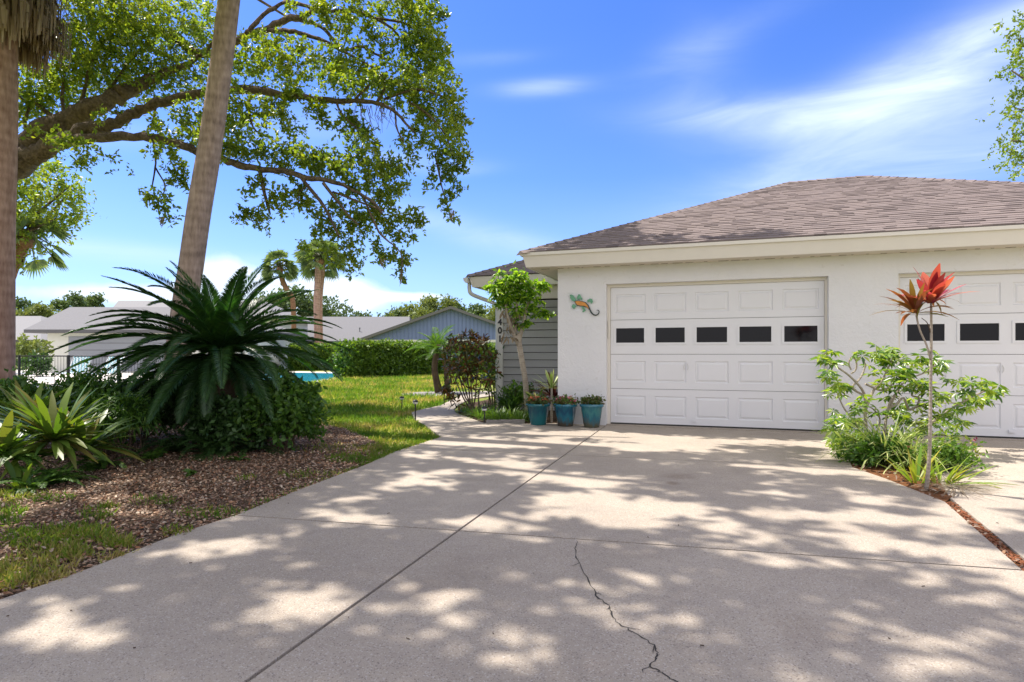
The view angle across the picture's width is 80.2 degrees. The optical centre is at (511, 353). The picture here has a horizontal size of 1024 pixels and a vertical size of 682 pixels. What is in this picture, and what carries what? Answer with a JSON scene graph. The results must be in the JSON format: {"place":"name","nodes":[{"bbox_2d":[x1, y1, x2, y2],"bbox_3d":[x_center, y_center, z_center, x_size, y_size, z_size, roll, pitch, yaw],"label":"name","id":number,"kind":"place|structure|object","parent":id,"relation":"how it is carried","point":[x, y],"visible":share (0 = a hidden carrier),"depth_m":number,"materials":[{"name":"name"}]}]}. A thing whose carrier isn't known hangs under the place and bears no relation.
{"place":"outdoors","nodes":[
{"label":"outdoors","id":0,"kind":"place"},
{"bbox_2d":[16,316,46,358],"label":"neighbour house","id":1,"kind":"structure","parent":0,"point":[23,323],"depth_m":71.13,"materials":[{"name":"grey"}]},
{"bbox_2d":[16,213,72,278],"bbox_3d":[-17.507,-2.059,21.855,2.828,6.428,2.568,0,0,-34],"label":"cabbage palm","id":2,"kind":"object","parent":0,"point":[55,257],"visible":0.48,"depth_m":22.32,"materials":[{"name":"green plant"}]},
{"bbox_2d":[17,369,331,387],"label":"pool deck","id":3,"kind":"structure","parent":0,"point":[40,379],"depth_m":30.00,"materials":[{"name":"concrete"}]},
{"bbox_2d":[16,333,54,369],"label":"leafy shrub","id":4,"kind":"object","parent":3,"relation":"on","point":[27,347],"visible":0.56,"depth_m":32.67,"materials":[{"name":"green plant"}]},
{"bbox_2d":[17,348,57,376],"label":"leafy shrub","id":5,"kind":"object","parent":3,"relation":"on","point":[43,365],"visible":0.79,"depth_m":29.75,"materials":[{"name":"green plant"}]},
{"bbox_2d":[54,357,89,381],"bbox_3d":[-16.839,0.581,23.333,0.684,1.039,1.764,0,0,-14],"label":"pool lounger","id":6,"kind":"object","parent":3,"relation":"on","point":[77,365],"visible":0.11,"depth_m":23.91,"materials":[{"name":"white"}]},
{"bbox_2d":[16,355,163,384],"bbox_3d":[-14.566,0.597,20.500,8.858,1.105,0.076,0,0,0],"label":"pool fence","id":7,"kind":"object","parent":3,"relation":"on","point":[34,356],"visible":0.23,"depth_m":20.49,"materials":[{"name":"black metal"}]},
{"bbox_2d":[95,357,124,381],"bbox_3d":[-15.476,0.581,22.856,0.684,1.039,1.764,0,0,6],"label":"pool lounger","id":8,"kind":"object","parent":3,"relation":"on","point":[109,364],"visible":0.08,"depth_m":23.45,"materials":[{"name":"white"}]},
{"bbox_2d":[114,301,313,334],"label":"neighbour house","id":9,"kind":"structure","parent":0,"point":[145,303],"depth_m":64.67,"materials":[{"name":"grey"}]},
{"bbox_2d":[0,367,495,591],"bbox_3d":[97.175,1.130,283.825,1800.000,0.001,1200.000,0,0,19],"label":"lawn","id":10,"kind":"structure","parent":0,"point":[486,398],"depth_m":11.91,"materials":[{"name":"green plant"}]},
{"bbox_2d":[16,296,34,313],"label":"tree","id":11,"kind":"object","parent":10,"relation":"on","point":[22,303],"visible":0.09,"depth_m":109.71,"materials":[{"name":"green plant"}]},
{"bbox_2d":[16,300,62,317],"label":"tree","id":12,"kind":"object","parent":10,"relation":"on","point":[39,309],"visible":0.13,"depth_m":84.39,"materials":[{"name":"green plant"}]},
{"bbox_2d":[16,158,106,275],"bbox_3d":[-18.052,-3.010,22.109,5.605,8.622,5.469,0,0,-1],"label":"oak tree","id":13,"kind":"object","parent":10,"relation":"on","point":[64,191],"visible":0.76,"depth_m":21.90,"materials":[{"name":"green plant"}]},
{"bbox_2d":[47,290,88,311],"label":"tree","id":14,"kind":"object","parent":10,"relation":"on","point":[76,300],"visible":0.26,"depth_m":94.08,"materials":[{"name":"green plant"}]},
{"bbox_2d":[71,292,107,306],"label":"tree","id":15,"kind":"object","parent":10,"relation":"on","point":[95,300],"visible":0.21,"depth_m":99.60,"materials":[{"name":"green plant"}]},
{"bbox_2d":[24,307,307,371],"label":"neighbour house","id":16,"kind":"structure","parent":10,"relation":"on","point":[54,327],"depth_m":36.60,"materials":[{"name":"grey"}]},
{"bbox_2d":[68,336,165,370],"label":"garage door","id":17,"kind":"structure","parent":16,"relation":"in","point":[99,347],"depth_m":36.57,"materials":[{"name":"grey"}]},
{"bbox_2d":[260,248,299,328],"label":"cabbage palm","id":18,"kind":"object","parent":10,"relation":"on","point":[291,271],"visible":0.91,"depth_m":51.59,"materials":[{"name":"green plant"}]},
{"bbox_2d":[253,284,331,316],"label":"tree","id":19,"kind":"object","parent":10,"relation":"on","point":[304,301],"visible":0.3,"depth_m":84.72,"materials":[{"name":"green plant"}]},
{"bbox_2d":[286,342,335,370],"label":"hedge","id":20,"kind":"object","parent":10,"relation":"on","point":[322,353],"visible":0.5,"depth_m":41.17,"materials":[{"name":"green plant"}]},
{"bbox_2d":[292,236,349,342],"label":"cabbage palm","id":21,"kind":"object","parent":10,"relation":"on","point":[315,272],"visible":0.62,"depth_m":45.77,"materials":[{"name":"green plant"}]},
{"bbox_2d":[296,295,361,316],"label":"tree","id":22,"kind":"object","parent":10,"relation":"on","point":[332,312],"visible":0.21,"depth_m":89.55,"materials":[{"name":"green plant"}]},
{"bbox_2d":[306,317,411,362],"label":"neighbour house","id":23,"kind":"structure","parent":10,"relation":"on","point":[357,327],"depth_m":75.64,"materials":[{"name":"grey"}]},
{"bbox_2d":[349,310,372,316],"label":"tree","id":24,"kind":"object","parent":10,"relation":"on","point":[363,314],"visible":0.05,"depth_m":94.17,"materials":[{"name":"green plant"}]},
{"bbox_2d":[377,305,411,316],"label":"tree","id":25,"kind":"object","parent":10,"relation":"on","point":[395,313],"visible":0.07,"depth_m":92.70,"materials":[{"name":"green plant"}]},
{"bbox_2d":[386,301,422,317],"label":"tree","id":26,"kind":"object","parent":10,"relation":"on","point":[410,307],"visible":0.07,"depth_m":91.43,"materials":[{"name":"green plant"}]},
{"bbox_2d":[327,337,495,377],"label":"hedge","id":27,"kind":"object","parent":10,"relation":"on","point":[381,357],"visible":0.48,"depth_m":29.38,"materials":[{"name":"green plant"}]},
{"bbox_2d":[357,306,495,343],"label":"neighbour house","id":28,"kind":"structure","parent":10,"relation":"on","point":[459,320],"depth_m":62.00,"materials":[{"name":"blue"}]},
{"bbox_2d":[402,293,461,318],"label":"tree","id":29,"kind":"object","parent":10,"relation":"on","point":[428,305],"visible":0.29,"depth_m":88.45,"materials":[{"name":"green plant"}]},
{"bbox_2d":[402,391,472,395],"bbox_3d":[-1.984,1.136,17.131,2.600,0.028,2.600,0,0,19],"label":"gravel ring","id":30,"kind":"object","parent":10,"relation":"on","point":[422,393],"visible":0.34,"depth_m":17.18,"materials":[{"name":"gravel"}]},
{"bbox_2d":[403,325,479,392],"bbox_3d":[-2.075,0.153,17.380,2.182,1.946,1.962,0,0,19],"label":"date palm","id":31,"kind":"object","parent":30,"relation":"on","point":[432,347],"visible":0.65,"depth_m":17.33,"materials":[{"name":"green plant"}]},
{"bbox_2d":[453,299,482,316],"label":"tree","id":32,"kind":"object","parent":10,"relation":"on","point":[463,308],"visible":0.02,"depth_m":91.67,"materials":[{"name":"green plant"}]},
{"bbox_2d":[466,303,487,317],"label":"tree","id":33,"kind":"object","parent":10,"relation":"on","point":[477,308],"visible":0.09,"depth_m":94.19,"materials":[{"name":"green plant"}]},
{"bbox_2d":[481,304,495,321],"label":"tree","id":34,"kind":"object","parent":10,"relation":"on","point":[490,315],"visible":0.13,"depth_m":84.98,"materials":[{"name":"green plant"}]},
{"bbox_2d":[458,399,556,423],"bbox_3d":[-0.014,1.156,12.352,2.384,0.088,5.604,0,0,-18],"label":"planting bed","id":35,"kind":"object","parent":10,"relation":"on","point":[526,422],"visible":0.1,"depth_m":10.96,"materials":[{"name":"soil"}]},
{"bbox_2d":[451,401,469,412],"bbox_3d":[-0.899,1.020,11.594,0.667,0.339,0.661,0,0,19],"label":"lilyturf","id":36,"kind":"object","parent":35,"relation":"on","point":[463,409],"visible":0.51,"depth_m":11.56,"materials":[{"name":"plant"}]},
{"bbox_2d":[436,329,503,412],"bbox_3d":[-0.776,0.309,11.316,1.272,1.617,0.812,0,0,-4],"label":"croton","id":37,"kind":"object","parent":35,"relation":"on","point":[452,368],"visible":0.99,"depth_m":11.38,"materials":[{"name":"green plant"}]},
{"bbox_2d":[460,401,488,416],"bbox_3d":[-0.668,1.026,10.907,0.666,0.333,0.555,0,0,-26],"label":"lilyturf","id":38,"kind":"object","parent":35,"relation":"on","point":[468,412],"visible":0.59,"depth_m":10.91,"materials":[{"name":"plant"}]},
{"bbox_2d":[469,405,492,419],"bbox_3d":[-0.522,1.020,10.447,0.628,0.325,0.611,0,0,6],"label":"lilyturf","id":39,"kind":"object","parent":35,"relation":"on","point":[477,415],"visible":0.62,"depth_m":10.39,"materials":[{"name":"plant"}]},
{"bbox_2d":[473,345,496,406],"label":"leafy shrub","id":40,"kind":"object","parent":35,"relation":"on","point":[488,389],"visible":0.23,"depth_m":12.52,"materials":[{"name":"green plant"}]},
{"bbox_2d":[477,406,507,420],"bbox_3d":[-0.303,1.013,10.278,0.647,0.325,0.686,0,0,19],"label":"lilyturf","id":41,"kind":"object","parent":35,"relation":"on","point":[491,415],"visible":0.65,"depth_m":10.22,"materials":[{"name":"plant"}]},
{"bbox_2d":[487,407,515,419],"bbox_3d":[-0.156,1.034,10.152,0.673,0.322,0.681,0,0,19],"label":"lilyturf","id":42,"kind":"object","parent":35,"relation":"on","point":[502,415],"visible":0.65,"depth_m":10.13,"materials":[{"name":"plant"}]},
{"bbox_2d":[486,383,523,413],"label":"strappy plant","id":43,"kind":"object","parent":35,"relation":"on","point":[513,403],"visible":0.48,"depth_m":10.88,"materials":[{"name":"plant"}]},
{"bbox_2d":[486,419,524,423],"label":"edging stones","id":44,"kind":"object","parent":35,"relation":"on","point":[517,421],"visible":0.64,"depth_m":9.65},
{"bbox_2d":[500,406,524,417],"bbox_3d":[-0.015,1.023,10.486,0.618,0.319,0.683,0,0,-37],"label":"lilyturf","id":45,"kind":"object","parent":35,"relation":"on","point":[512,415],"visible":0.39,"depth_m":10.44,"materials":[{"name":"plant"}]},
{"bbox_2d":[492,379,541,411],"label":"leafy shrub","id":46,"kind":"object","parent":35,"relation":"on","point":[515,391],"visible":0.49,"depth_m":11.02,"materials":[{"name":"green plant"}]},
{"bbox_2d":[507,408,529,422],"bbox_3d":[0.168,1.032,10.006,0.642,0.354,0.646,0,0,-24],"label":"lilyturf","id":47,"kind":"object","parent":35,"relation":"on","point":[519,415],"visible":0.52,"depth_m":9.99,"materials":[{"name":"plant"}]},
{"bbox_2d":[482,260,555,413],"bbox_3d":[0.120,-0.254,10.709,1.342,2.817,0.576,0,0,6],"label":"umbrella tree","id":48,"kind":"object","parent":35,"relation":"on","point":[503,299],"visible":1,"depth_m":10.67,"materials":[{"name":"green plant"}]},
{"bbox_2d":[518,389,548,405],"bbox_3d":[0.439,0.726,10.247,0.676,0.367,0.649,0,0,19],"label":"bromeliad","id":49,"kind":"object","parent":35,"relation":"on","point":[528,394],"visible":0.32,"depth_m":10.32,"materials":[{"name":"green plant"}]},
{"bbox_2d":[529,372,557,396],"bbox_3d":[0.666,0.564,10.467,0.794,0.492,0.941,0,0,-24],"label":"cordyline","id":50,"kind":"object","parent":35,"relation":"on","point":[555,393],"visible":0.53,"depth_m":10.42,"materials":[{"name":"red plant"}]},
{"bbox_2d":[535,370,557,422],"bbox_3d":[0.636,0.672,9.765,0.629,0.856,0.505,0,0,-6],"label":"dracaena","id":51,"kind":"object","parent":35,"relation":"on","point":[550,381],"visible":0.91,"depth_m":9.73,"materials":[{"name":"green plant"}]},
{"bbox_2d":[463,175,1023,440],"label":"house","id":52,"kind":"structure","parent":10,"relation":"on","point":[737,312],"depth_m":8.78,"materials":[{"name":"white paint"}]},
{"bbox_2d":[570,294,599,315],"bbox_3d":[1.125,-0.759,9.452,0.476,0.342,0.028,0,0,19],"label":"lizard ornament","id":53,"kind":"object","parent":52,"relation":"attached to","point":[583,304],"visible":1,"depth_m":9.46,"materials":[{"name":"multicoloured"}]},
{"bbox_2d":[611,281,823,430],"bbox_3d":[2.961,0.031,9.015,2.996,2.115,0.076,0,0,19],"label":"garage door","id":54,"kind":"structure","parent":52,"relation":"in","point":[737,349],"depth_m":8.97,"materials":[{"name":"white metal"}]},
{"bbox_2d":[900,274,1023,438],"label":"garage door","id":55,"kind":"structure","parent":52,"relation":"in","point":[1001,332],"depth_m":7.93,"materials":[{"name":"white metal"}]},
{"bbox_2d":[975,9,1023,180],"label":"oak tree","id":56,"kind":"object","parent":10,"relation":"on","point":[1015,138],"visible":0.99,"depth_m":19.04,"materials":[{"name":"green plant"}]},
{"bbox_2d":[264,373,333,381],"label":"pool water","id":57,"kind":"structure","parent":0,"point":[308,377],"depth_m":29.79,"materials":[{"name":"liquid"}]},
{"bbox_2d":[412,391,495,436],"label":"walkway","id":58,"kind":"structure","parent":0,"point":[442,420],"depth_m":10.36,"materials":[{"name":"concrete"}]},
{"bbox_2d":[0,423,1023,598],"bbox_3d":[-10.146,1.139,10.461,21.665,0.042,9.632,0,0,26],"label":"leaf litter soil","id":59,"kind":"structure","parent":0,"point":[154,524],"depth_m":5.08,"materials":[{"name":"brown plant"}]},
{"bbox_2d":[0,440,41,470],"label":"fern","id":60,"kind":"object","parent":59,"relation":"on","point":[7,454],"visible":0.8,"depth_m":5.12,"materials":[{"name":"plant"}]},
{"bbox_2d":[0,455,52,487],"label":"bromeliad","id":61,"kind":"object","parent":59,"relation":"on","point":[14,471],"visible":0.77,"depth_m":5.02,"materials":[{"name":"green plant"}]},
{"bbox_2d":[0,410,64,469],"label":"bromeliad","id":62,"kind":"object","parent":59,"relation":"on","point":[8,435],"visible":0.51,"depth_m":5.18,"materials":[{"name":"green plant"}]},
{"bbox_2d":[0,366,69,437],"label":"leafy shrub","id":63,"kind":"object","parent":59,"relation":"on","point":[28,388],"visible":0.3,"depth_m":6.88,"materials":[{"name":"green plant"}]},
{"bbox_2d":[0,380,79,423],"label":"bromeliad","id":64,"kind":"object","parent":59,"relation":"on","point":[45,398],"visible":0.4,"depth_m":6.13,"materials":[{"name":"green plant"}]},
{"bbox_2d":[0,465,88,494],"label":"fern","id":65,"kind":"object","parent":59,"relation":"on","point":[43,482],"visible":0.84,"depth_m":5.04,"materials":[{"name":"green plant"}]},
{"bbox_2d":[0,0,90,404],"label":"skirted palm","id":66,"kind":"object","parent":59,"relation":"on","point":[28,39],"visible":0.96,"depth_m":10.34,"materials":[{"name":"brown plant"}]},
{"bbox_2d":[0,381,124,479],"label":"bromeliad","id":67,"kind":"object","parent":59,"relation":"on","point":[42,418],"visible":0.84,"depth_m":5.39,"materials":[{"name":"green plant"}]},
{"bbox_2d":[31,461,100,482],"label":"fern","id":68,"kind":"object","parent":59,"relation":"on","point":[69,476],"visible":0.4,"depth_m":5.32,"materials":[{"name":"plant"}]},
{"bbox_2d":[23,408,145,464],"bbox_3d":[-3.986,0.751,5.723,1.010,0.560,1.029,0,0,-19],"label":"bromeliad","id":69,"kind":"object","parent":59,"relation":"on","point":[82,437],"visible":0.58,"depth_m":5.73,"materials":[{"name":"green plant"}]},
{"bbox_2d":[32,361,145,439],"bbox_3d":[-5.009,0.627,7.097,1.491,1.109,0.975,0,0,19],"label":"leafy shrub","id":70,"kind":"object","parent":59,"relation":"on","point":[68,381],"visible":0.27,"depth_m":7.00,"materials":[{"name":"green plant"}]},
{"bbox_2d":[66,455,133,472],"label":"fern","id":71,"kind":"object","parent":59,"relation":"on","point":[91,466],"visible":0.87,"depth_m":5.86,"materials":[{"name":"plant"}]},
{"bbox_2d":[68,385,141,455],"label":"leafy shrub","id":72,"kind":"object","parent":59,"relation":"on","point":[93,397],"visible":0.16,"depth_m":6.50,"materials":[{"name":"green plant"}]},
{"bbox_2d":[87,390,164,460],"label":"rounded bush","id":73,"kind":"object","parent":59,"relation":"on","point":[121,413],"visible":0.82,"depth_m":6.26,"materials":[{"name":"green plant"}]},
{"bbox_2d":[103,362,192,443],"bbox_3d":[-4.680,0.641,7.633,1.570,1.080,1.034,0,0,-3],"label":"leafy shrub","id":74,"kind":"object","parent":59,"relation":"on","point":[164,416],"visible":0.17,"depth_m":7.44,"materials":[{"name":"green plant"}]},
{"bbox_2d":[136,447,166,460],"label":"fern","id":75,"kind":"object","parent":59,"relation":"on","point":[154,454],"visible":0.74,"depth_m":6.40,"materials":[{"name":"plant"}]},
{"bbox_2d":[107,428,214,459],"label":"fern","id":76,"kind":"object","parent":59,"relation":"on","point":[173,448],"visible":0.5,"depth_m":6.75,"materials":[{"name":"green plant"}]},
{"bbox_2d":[183,468,196,477],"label":"fern","id":77,"kind":"object","parent":59,"relation":"on","point":[190,472],"visible":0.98,"depth_m":5.56,"materials":[{"name":"plant"}]},
{"bbox_2d":[43,261,357,445],"bbox_3d":[-3.483,0.009,7.345,3.301,2.304,3.231,0,0,19],"label":"cycad","id":78,"kind":"object","parent":59,"relation":"on","point":[220,336],"visible":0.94,"depth_m":6.86,"materials":[{"name":"green plant"}]},
{"bbox_2d":[164,0,239,371],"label":"palm trunk","id":79,"kind":"object","parent":59,"relation":"on","point":[192,255],"visible":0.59,"depth_m":9.85,"materials":[{"name":"brown plant"}]},
{"bbox_2d":[142,428,263,462],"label":"fern","id":80,"kind":"object","parent":59,"relation":"on","point":[209,449],"visible":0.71,"depth_m":6.58,"materials":[{"name":"green plant"}]},
{"bbox_2d":[153,371,260,435],"bbox_3d":[-4.070,0.642,8.054,2.135,1.075,1.220,0,0,19],"label":"leafy shrub","id":81,"kind":"object","parent":59,"relation":"on","point":[197,395],"visible":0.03,"depth_m":7.75,"materials":[{"name":"green plant"}]},
{"bbox_2d":[172,390,287,451],"bbox_3d":[-3.205,0.789,6.895,1.424,0.788,0.826,0,0,19],"label":"leafy shrub","id":82,"kind":"object","parent":59,"relation":"on","point":[220,417],"visible":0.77,"depth_m":6.76,"materials":[{"name":"green plant"}]},
{"bbox_2d":[224,454,249,461],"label":"fern","id":83,"kind":"object","parent":59,"relation":"on","point":[236,458],"visible":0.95,"depth_m":6.29,"materials":[{"name":"plant"}]},
{"bbox_2d":[17,0,474,286],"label":"oak tree","id":84,"kind":"object","parent":59,"relation":"on","point":[43,138],"visible":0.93,"depth_m":13.30,"materials":[{"name":"green plant"}]},
{"bbox_2d":[199,430,301,458],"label":"fern","id":85,"kind":"object","parent":59,"relation":"on","point":[244,450],"visible":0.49,"depth_m":6.79,"materials":[{"name":"plant"}]},
{"bbox_2d":[233,364,338,450],"bbox_3d":[-2.634,0.646,7.001,1.040,1.067,1.006,0,0,19],"label":"leafy shrub","id":86,"kind":"object","parent":59,"relation":"on","point":[300,420],"visible":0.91,"depth_m":6.80,"materials":[{"name":"green plant"}]},
{"bbox_2d":[7,440,997,647],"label":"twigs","id":87,"kind":"object","parent":59,"relation":"on","point":[273,473],"visible":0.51,"depth_m":4.63,"materials":[{"name":"wood"}]},
{"bbox_2d":[0,423,1023,681],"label":"driveway","id":88,"kind":"structure","parent":0,"point":[778,557],"depth_m":2.94,"materials":[{"name":"concrete"}]},
{"bbox_2d":[523,395,550,424],"bbox_3d":[0.410,0.856,9.447,0.443,0.488,0.415,0,0,19],"label":"planter","id":89,"kind":"object","parent":88,"relation":"on","point":[537,408],"visible":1,"depth_m":9.34,"materials":[{"name":"teal ceramic"}]},
{"bbox_2d":[550,393,579,426],"bbox_3d":[0.809,0.850,9.275,0.421,0.499,0.478,0,0,19],"label":"planter","id":90,"kind":"object","parent":88,"relation":"on","point":[565,407],"visible":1,"depth_m":9.17,"materials":[{"name":"blue ceramic"}]},
{"bbox_2d":[579,394,605,427],"bbox_3d":[1.228,0.837,9.151,0.421,0.527,0.438,0,0,19],"label":"planter","id":91,"kind":"object","parent":88,"relation":"on","point":[592,406],"visible":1,"depth_m":9.03,"materials":[{"name":"ceramic"}]},
{"bbox_2d":[572,541,677,681],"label":"driveway crack","id":92,"kind":"object","parent":88,"relation":"on","point":[624,626],"visible":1,"depth_m":2.43,"materials":[{"name":"grey"}]},
{"bbox_2d":[16,0,1023,316],"label":"sky","id":93,"kind":"structure","parent":0,"point":[590,116],"materials":[{"name":"blue"}]},
{"bbox_2d":[851,437,949,501],"bbox_3d":[4.025,1.154,6.503,0.852,0.092,4.274,0,0,23],"label":"island bed","id":94,"kind":"object","parent":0,"point":[891,475],"visible":0.17,"depth_m":5.40,"materials":[{"name":"brown soil"}]},
{"bbox_2d":[825,422,887,462],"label":"leafy shrub","id":95,"kind":"object","parent":94,"relation":"on","point":[850,438],"visible":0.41,"depth_m":6.26,"materials":[{"name":"green plant"}]},
{"bbox_2d":[836,429,914,468],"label":"leafy shrub","id":96,"kind":"object","parent":94,"relation":"on","point":[862,446],"visible":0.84,"depth_m":5.93,"materials":[{"name":"green plant"}]},
{"bbox_2d":[816,404,965,470],"bbox_3d":[3.751,0.841,6.094,1.352,0.763,1.338,0,0,-15],"label":"spider plant","id":97,"kind":"object","parent":94,"relation":"on","point":[894,433],"visible":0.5,"depth_m":6.02,"materials":[{"name":"green plant"}]},
{"bbox_2d":[810,342,1010,459],"bbox_3d":[4.341,0.590,6.580,2.622,1.439,1.154,0,0,-4],"label":"schefflera","id":98,"kind":"object","parent":94,"relation":"on","point":[890,357],"visible":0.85,"depth_m":6.55,"materials":[{"name":"green plant"}]},
{"bbox_2d":[852,419,978,473],"bbox_3d":[3.847,1.012,5.900,1.220,0.696,1.265,0,0,19],"label":"spider plant","id":99,"kind":"object","parent":94,"relation":"on","point":[915,450],"visible":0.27,"depth_m":5.77,"materials":[{"name":"plant"}]},
{"bbox_2d":[877,443,959,483],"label":"spiky plant","id":100,"kind":"object","parent":94,"relation":"on","point":[914,469],"visible":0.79,"depth_m":5.25,"materials":[{"name":"green plant"}]},
{"bbox_2d":[872,263,971,490],"bbox_3d":[3.336,0.217,4.925,0.750,1.874,0.585,0,0,19],"label":"ti plant","id":101,"kind":"object","parent":94,"relation":"on","point":[933,287],"visible":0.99,"depth_m":4.91,"materials":[{"name":"red plant"}]},
{"bbox_2d":[900,451,998,485],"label":"spiky plant","id":102,"kind":"object","parent":94,"relation":"on","point":[955,478],"visible":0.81,"depth_m":5.08,"materials":[{"name":"green plant"}]},
{"bbox_2d":[911,434,988,473],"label":"leafy shrub","id":103,"kind":"object","parent":94,"relation":"on","point":[949,454],"visible":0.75,"depth_m":5.63,"materials":[{"name":"green plant"}]},
{"bbox_2d":[909,473,1004,500],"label":"dry clump","id":104,"kind":"object","parent":94,"relation":"on","point":[954,491],"visible":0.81,"depth_m":4.88,"materials":[{"name":"plant"}]},
{"bbox_2d":[909,465,1014,488],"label":"spiky plant","id":105,"kind":"object","parent":94,"relation":"on","point":[980,472],"visible":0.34,"depth_m":5.33,"materials":[{"name":"plant"}]},
{"bbox_2d":[907,437,1023,559],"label":"neighbour driveway","id":106,"kind":"structure","parent":0,"point":[1004,510],"depth_m":4.82,"materials":[{"name":"concrete"}]},
{"bbox_2d":[962,435,984,457],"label":"seedling","id":107,"kind":"object","parent":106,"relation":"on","point":[975,451],"visible":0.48,"depth_m":5.97,"materials":[{"name":"green plant"}]},
{"bbox_2d":[946,501,1023,570],"bbox_3d":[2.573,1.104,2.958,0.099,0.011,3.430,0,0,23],"label":"strip debris","id":108,"kind":"object","parent":0,"point":[994,542],"visible":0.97,"depth_m":3.69,"materials":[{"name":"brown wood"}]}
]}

